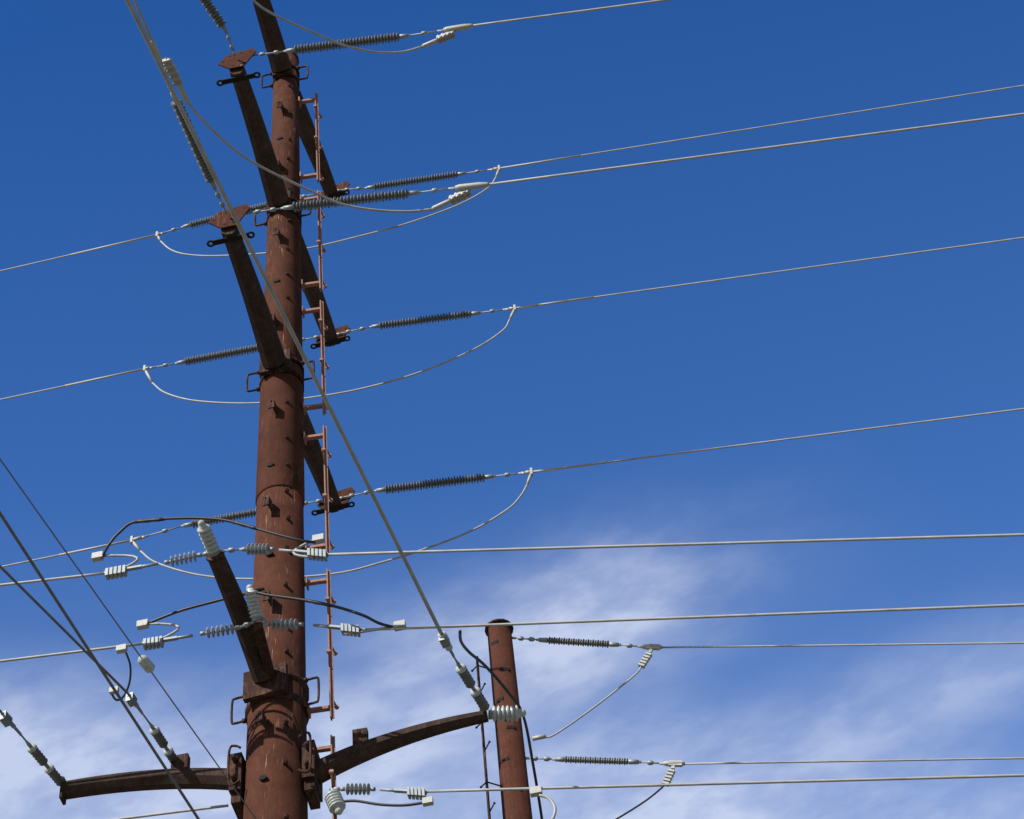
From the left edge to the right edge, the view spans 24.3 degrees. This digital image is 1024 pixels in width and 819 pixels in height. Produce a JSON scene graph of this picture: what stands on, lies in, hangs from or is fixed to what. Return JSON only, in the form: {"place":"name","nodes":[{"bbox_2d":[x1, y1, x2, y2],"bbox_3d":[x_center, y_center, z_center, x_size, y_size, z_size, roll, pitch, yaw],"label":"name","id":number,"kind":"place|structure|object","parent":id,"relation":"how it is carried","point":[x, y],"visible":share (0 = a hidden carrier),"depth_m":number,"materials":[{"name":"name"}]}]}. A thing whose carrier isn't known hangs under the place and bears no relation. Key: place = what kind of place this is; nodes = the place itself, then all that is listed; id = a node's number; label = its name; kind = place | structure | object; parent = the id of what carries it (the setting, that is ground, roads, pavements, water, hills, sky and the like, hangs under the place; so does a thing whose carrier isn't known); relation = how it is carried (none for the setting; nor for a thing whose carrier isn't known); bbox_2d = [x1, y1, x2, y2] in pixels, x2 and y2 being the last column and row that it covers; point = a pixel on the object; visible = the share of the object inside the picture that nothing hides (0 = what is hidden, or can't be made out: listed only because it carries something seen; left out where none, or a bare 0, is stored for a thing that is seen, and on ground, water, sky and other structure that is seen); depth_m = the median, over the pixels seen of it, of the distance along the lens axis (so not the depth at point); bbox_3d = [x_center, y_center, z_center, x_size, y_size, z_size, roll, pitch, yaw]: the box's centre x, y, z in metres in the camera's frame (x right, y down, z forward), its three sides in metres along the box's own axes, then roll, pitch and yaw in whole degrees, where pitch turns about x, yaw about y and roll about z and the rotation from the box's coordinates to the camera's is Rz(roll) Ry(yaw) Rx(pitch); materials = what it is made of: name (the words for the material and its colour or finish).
{"place":"outdoors","nodes":[
{"label":"outdoors","id":0,"kind":"place"},
{"bbox_2d":[0,459,255,818],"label":"service wires","id":1,"kind":"object","parent":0,"point":[145,663],"visible":1,"depth_m":14.20,"materials":[{"name":"metal"}]},
{"bbox_2d":[298,92,338,818],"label":"pole step ladder","id":2,"kind":"object","parent":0,"point":[327,546],"visible":0.85,"depth_m":21.98,"materials":[{"name":"metal"}]},
{"bbox_2d":[0,0,1023,818],"label":"sky","id":3,"kind":"structure","parent":0,"point":[95,152],"materials":[{"name":"blue"}]},
{"bbox_2d":[133,0,1023,212],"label":"conductor","id":4,"kind":"object","parent":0,"point":[547,176],"visible":1,"depth_m":20.97,"materials":[{"name":"metal"}]},
{"label":"ground","id":5,"kind":"structure","parent":0,"visible":0},
{"bbox_2d":[243,52,307,818],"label":"pole shaft","id":6,"kind":"object","parent":5,"relation":"on","point":[274,783],"visible":0.88,"depth_m":21.02,"materials":[{"name":"brown metal"}]},
{"bbox_2d":[206,549,319,724],"bbox_3d":[-2.205,1.951,19.230,0.759,0.595,1.668,-26,-53,16],"label":"distribution davit arm","id":7,"kind":"object","parent":6,"relation":"attached to","point":[264,677],"visible":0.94,"depth_m":19.15,"materials":[{"name":"metal"}]},
{"bbox_2d":[197,520,219,557],"bbox_3d":[-2.404,1.018,18.779,0.116,0.154,0.332,-15,-51,8],"label":"post insulator","id":8,"kind":"object","parent":7,"relation":"attached to","point":[208,539],"visible":1,"depth_m":18.75,"materials":[{"name":"ceramic"}]},
{"bbox_2d":[91,533,327,579],"bbox_3d":[-2.408,1.170,18.878,1.954,0.591,0.091,-11,-51,4],"label":"deadend assembly","id":9,"kind":"object","parent":7,"relation":"attached to","point":[120,571],"visible":1,"depth_m":18.88,"materials":[{"name":"metal"}]},
{"bbox_2d":[0,517,1023,586],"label":"conductor","id":10,"kind":"object","parent":9,"relation":"attached to","point":[148,520],"visible":0.99,"depth_m":18.20,"materials":[{"name":"metal"}]},
{"bbox_2d":[244,584,262,621],"bbox_3d":[-2.061,1.557,18.970,0.116,0.257,0.248,-15,-51,8],"label":"post insulator","id":11,"kind":"object","parent":7,"relation":"attached to","point":[254,609],"visible":1,"depth_m":18.93,"materials":[{"name":"ceramic"}]},
{"bbox_2d":[136,617,405,650],"bbox_3d":[-1.929,1.713,18.887,2.203,0.641,0.091,-11,-51,4],"label":"deadend assembly","id":12,"kind":"object","parent":7,"relation":"attached to","point":[157,642],"visible":1,"depth_m":18.92,"materials":[{"name":"metal"}]},
{"bbox_2d":[0,587,1023,662],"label":"conductor","id":13,"kind":"object","parent":7,"relation":"attached to","point":[388,626],"visible":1,"depth_m":18.31,"materials":[{"name":"metal"}]},
{"bbox_2d":[59,711,488,818],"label":"davit arms","id":14,"kind":"object","parent":6,"relation":"attached to","point":[316,768],"visible":0.96,"depth_m":18.92},
{"bbox_2d":[0,692,176,785],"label":"insulators","id":15,"kind":"object","parent":14,"relation":"attached to","point":[36,753],"visible":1,"depth_m":18.97,"materials":[{"name":"ceramic"}]},
{"bbox_2d":[0,565,131,713],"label":"conductor","id":16,"kind":"object","parent":15,"relation":"attached to","point":[121,648],"visible":0.88,"depth_m":18.53,"materials":[{"name":"metal"}]},
{"bbox_2d":[438,631,489,710],"bbox_3d":[-0.382,2.072,18.691,0.093,0.101,0.933,-20,-52,11],"label":"bell string","id":17,"kind":"object","parent":14,"relation":"attached to","point":[468,680],"visible":1,"depth_m":18.70,"materials":[{"name":"ceramic"}]},
{"bbox_2d":[125,0,542,818],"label":"conductor","id":18,"kind":"object","parent":17,"relation":"attached to","point":[257,262],"visible":0.94,"depth_m":16.60,"materials":[{"name":"metal"}]},
{"bbox_2d":[488,705,525,721],"bbox_3d":[-0.036,2.433,19.023,0.304,0.136,0.136,-1,-51,-4],"label":"post insulator","id":19,"kind":"object","parent":14,"relation":"attached to","point":[503,713],"visible":1,"depth_m":18.98,"materials":[{"name":"ceramic"}]},
{"bbox_2d":[112,774,1023,818],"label":"conductor","id":20,"kind":"object","parent":14,"relation":"attached to","point":[641,785],"visible":0.99,"depth_m":17.94,"materials":[{"name":"metal"}]},
{"bbox_2d":[529,785,556,818],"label":"tap clamp","id":21,"kind":"object","parent":20,"relation":"attached to","point":[535,791],"visible":1,"depth_m":18.09,"materials":[{"name":"metal"}]},
{"bbox_2d":[207,0,354,515],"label":"cross arms","id":22,"kind":"object","parent":6,"relation":"attached to","point":[275,357],"visible":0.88,"depth_m":23.97,"materials":[{"name":"metal"}]},
{"bbox_2d":[151,40,488,214],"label":"insulator strings","id":23,"kind":"object","parent":22,"relation":"attached to","point":[464,190],"visible":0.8,"depth_m":21.39,"materials":[{"name":"metal"}]},
{"bbox_2d":[156,165,500,241],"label":"insulator strings","id":24,"kind":"object","parent":22,"relation":"attached to","point":[396,183],"visible":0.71,"depth_m":27.97,"materials":[{"name":"metal"}]},
{"bbox_2d":[0,85,1023,271],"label":"conductor","id":25,"kind":"object","parent":24,"relation":"attached to","point":[481,192],"visible":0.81,"depth_m":27.44,"materials":[{"name":"metal"}]},
{"bbox_2d":[143,304,516,383],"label":"insulator strings","id":26,"kind":"object","parent":22,"relation":"attached to","point":[249,349],"visible":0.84,"depth_m":26.07,"materials":[{"name":"metal"}]},
{"bbox_2d":[130,468,532,550],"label":"insulator strings","id":27,"kind":"object","parent":22,"relation":"attached to","point":[398,488],"visible":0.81,"depth_m":23.90,"materials":[{"name":"metal"}]},
{"bbox_2d":[2,408,1023,579],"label":"conductor","id":28,"kind":"object","parent":27,"relation":"attached to","point":[398,557],"visible":0.85,"depth_m":23.35,"materials":[{"name":"metal"}]},
{"bbox_2d":[199,0,472,56],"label":"insulator strings","id":29,"kind":"object","parent":22,"relation":"attached to","point":[219,21],"visible":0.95,"depth_m":23.60,"materials":[{"name":"metal"}]},
{"bbox_2d":[252,0,669,53],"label":"conductor","id":30,"kind":"object","parent":29,"relation":"attached to","point":[412,49],"visible":1,"depth_m":23.18,"materials":[{"name":"metal"}]},
{"bbox_2d":[324,783,433,814],"bbox_3d":[-1.036,2.994,18.413,0.856,0.353,0.139,-11,-51,4],"label":"deadend assembly","id":31,"kind":"object","parent":6,"relation":"attached to","point":[334,801],"visible":1,"depth_m":18.41,"materials":[{"name":"ceramic"}]},
{"bbox_2d":[0,237,1023,403],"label":"conductor","id":32,"kind":"object","parent":6,"relation":"attached to","point":[386,382],"visible":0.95,"depth_m":25.47,"materials":[{"name":"metal"}]},
{"bbox_2d":[471,619,532,818],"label":"pole","id":33,"kind":"object","parent":5,"relation":"on","point":[512,766],"visible":0.94,"depth_m":20.85,"materials":[{"name":"metal"}]},
{"bbox_2d":[512,636,662,668],"bbox_3d":[0.677,2.182,21.585,1.373,0.701,0.068,-11,-51,4],"label":"insulator string","id":34,"kind":"object","parent":33,"relation":"attached to","point":[598,643],"visible":1,"depth_m":21.60,"materials":[{"name":"ceramic"}]},
{"bbox_2d":[532,642,1023,740],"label":"conductor","id":35,"kind":"object","parent":34,"relation":"attached to","point":[540,737],"visible":1,"depth_m":20.98,"materials":[{"name":"metal"}]},
{"bbox_2d":[525,756,684,786],"bbox_3d":[0.795,3.097,20.465,1.386,0.626,0.061,-11,-51,4],"label":"insulator string","id":36,"kind":"object","parent":33,"relation":"attached to","point":[673,764],"visible":0.98,"depth_m":20.48,"materials":[{"name":"ceramic"}]},
{"bbox_2d":[616,757,1023,818],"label":"conductor","id":37,"kind":"object","parent":36,"relation":"hanging from","point":[768,762],"visible":0.98,"depth_m":20.02,"materials":[{"name":"metal"}]}
]}

